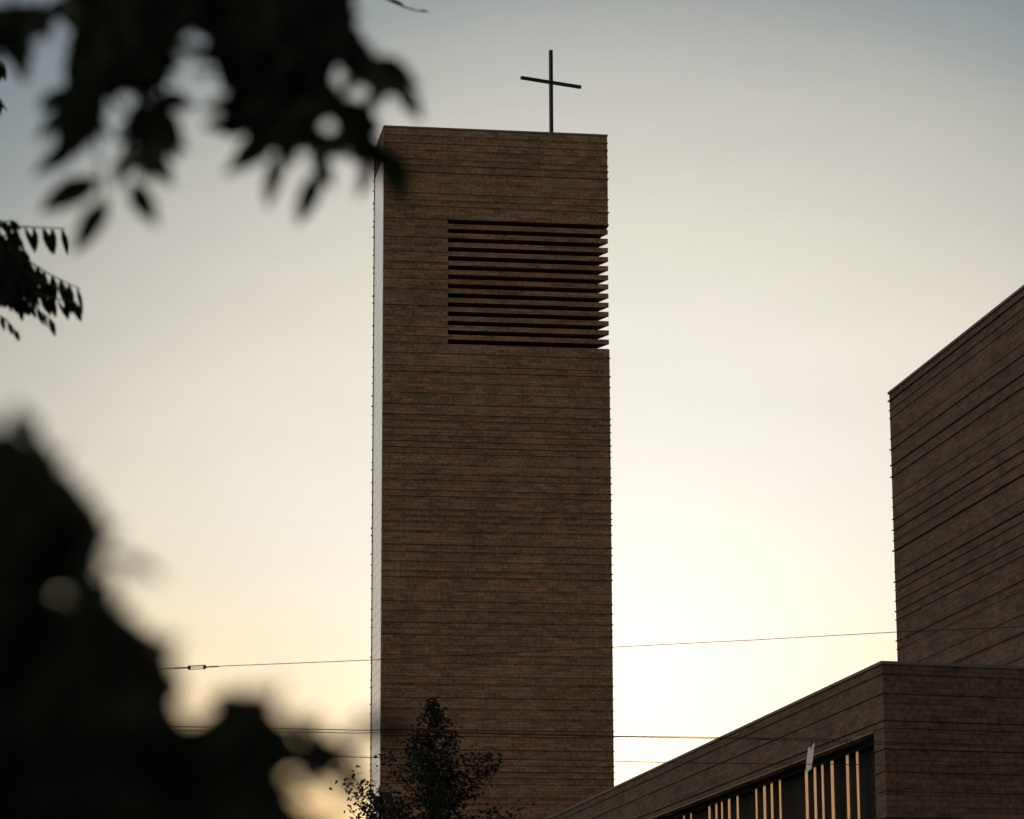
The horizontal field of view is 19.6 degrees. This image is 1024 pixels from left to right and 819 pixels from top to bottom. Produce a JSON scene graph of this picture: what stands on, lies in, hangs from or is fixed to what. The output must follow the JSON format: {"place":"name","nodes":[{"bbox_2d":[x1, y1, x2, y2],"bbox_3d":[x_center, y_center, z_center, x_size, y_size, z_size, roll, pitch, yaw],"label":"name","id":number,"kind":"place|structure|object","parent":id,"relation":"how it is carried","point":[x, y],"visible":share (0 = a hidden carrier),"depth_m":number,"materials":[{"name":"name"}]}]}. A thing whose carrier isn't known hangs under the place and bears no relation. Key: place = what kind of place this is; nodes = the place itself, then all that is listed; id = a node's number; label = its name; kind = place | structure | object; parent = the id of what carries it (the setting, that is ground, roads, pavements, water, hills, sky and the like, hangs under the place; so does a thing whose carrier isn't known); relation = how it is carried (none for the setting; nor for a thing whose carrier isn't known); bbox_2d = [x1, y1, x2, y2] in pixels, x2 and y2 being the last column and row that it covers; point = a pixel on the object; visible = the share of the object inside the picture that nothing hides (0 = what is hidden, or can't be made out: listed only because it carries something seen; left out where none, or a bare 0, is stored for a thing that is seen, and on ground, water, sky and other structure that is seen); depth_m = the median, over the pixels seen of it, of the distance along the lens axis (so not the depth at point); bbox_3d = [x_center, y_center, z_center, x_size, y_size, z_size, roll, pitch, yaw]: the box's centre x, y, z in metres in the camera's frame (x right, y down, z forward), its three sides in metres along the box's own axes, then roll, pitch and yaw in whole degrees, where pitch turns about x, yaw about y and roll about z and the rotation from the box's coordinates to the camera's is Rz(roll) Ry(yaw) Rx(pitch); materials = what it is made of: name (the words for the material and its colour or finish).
{"place":"outdoors","nodes":[
{"label":"outdoors","id":0,"kind":"place"},
{"bbox_2d":[0,401,414,818],"bbox_3d":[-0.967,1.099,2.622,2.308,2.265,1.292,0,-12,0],"label":"leafy shrub","id":1,"kind":"object","parent":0,"point":[95,723],"visible":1,"depth_m":2.45,"materials":[{"name":"green plant"}]},
{"bbox_2d":[0,0,422,254],"bbox_3d":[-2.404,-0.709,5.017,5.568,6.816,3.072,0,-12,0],"label":"overhanging tree","id":2,"kind":"object","parent":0,"point":[276,63],"visible":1,"depth_m":4.44,"materials":[{"name":"green plant"}]},
{"bbox_2d":[0,0,429,340],"bbox_3d":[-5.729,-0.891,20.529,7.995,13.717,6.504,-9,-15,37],"label":"pinnate tree","id":3,"kind":"object","parent":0,"point":[22,279],"visible":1,"depth_m":20.63,"materials":[{"name":"green plant"}]},
{"bbox_2d":[343,793,407,818],"bbox_3d":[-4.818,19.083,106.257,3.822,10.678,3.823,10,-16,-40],"label":"young tree","id":4,"kind":"object","parent":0,"point":[376,803],"visible":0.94,"depth_m":107.35,"materials":[{"name":"green plant"}]},
{"bbox_2d":[329,697,534,818],"bbox_3d":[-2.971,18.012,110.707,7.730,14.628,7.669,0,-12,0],"label":"young tree","id":5,"kind":"object","parent":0,"point":[443,792],"visible":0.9,"depth_m":110.72,"materials":[{"name":"green plant"}]},
{"bbox_2d":[369,125,614,818],"bbox_3d":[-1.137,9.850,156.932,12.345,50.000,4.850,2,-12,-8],"label":"church tower","id":6,"kind":"structure","parent":0,"point":[491,485],"depth_m":156.13,"materials":[{"name":"brick"}]},
{"bbox_2d":[520,50,580,131],"bbox_3d":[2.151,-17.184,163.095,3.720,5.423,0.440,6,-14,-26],"label":"cross","id":7,"kind":"object","parent":6,"relation":"on","point":[550,82],"visible":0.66,"depth_m":163.11,"materials":[{"name":"black paint"}]},
{"bbox_2d":[0,0,1023,818],"label":"sky","id":8,"kind":"structure","parent":0,"point":[809,201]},
{"bbox_2d":[172,626,1023,669],"bbox_3d":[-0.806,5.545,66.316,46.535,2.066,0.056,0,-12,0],"label":"span wire","id":9,"kind":"object","parent":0,"point":[188,667],"visible":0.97,"depth_m":66.34,"materials":[{"name":"black metal"}]},
{"bbox_2d":[295,731,1023,748],"bbox_3d":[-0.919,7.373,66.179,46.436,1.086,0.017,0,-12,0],"label":"feeder wire","id":10,"kind":"object","parent":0,"point":[712,738],"visible":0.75,"depth_m":66.17,"materials":[{"name":"black metal"}]},
{"bbox_2d":[326,729,1023,745],"bbox_3d":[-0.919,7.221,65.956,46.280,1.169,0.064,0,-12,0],"label":"contact wire","id":11,"kind":"object","parent":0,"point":[763,738],"visible":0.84,"depth_m":65.93,"materials":[{"name":"black metal"}]},
{"bbox_2d":[805,739,814,773],"bbox_3d":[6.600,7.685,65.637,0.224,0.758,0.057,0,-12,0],"label":"hanging plate","id":12,"kind":"object","parent":11,"relation":"hanging from","point":[810,755],"visible":1,"depth_m":65.64,"materials":[{"name":"metal"}]},
{"bbox_2d":[361,757,1023,765],"bbox_3d":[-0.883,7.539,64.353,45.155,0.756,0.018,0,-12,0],"label":"catenary wire","id":13,"kind":"object","parent":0,"point":[698,763],"visible":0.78,"depth_m":64.31,"materials":[{"name":"black metal"}]},
{"bbox_2d":[546,285,1023,818],"bbox_3d":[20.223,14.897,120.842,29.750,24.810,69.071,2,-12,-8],"label":"church hall","id":14,"kind":"structure","parent":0,"point":[956,427],"depth_m":95.46,"materials":[{"name":"brick"}]},
{"bbox_2d":[650,732,875,818],"bbox_3d":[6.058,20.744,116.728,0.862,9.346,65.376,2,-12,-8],"label":"window","id":15,"kind":"structure","parent":14,"relation":"in","point":[825,791],"depth_m":95.73,"materials":[{"name":"black glass"}]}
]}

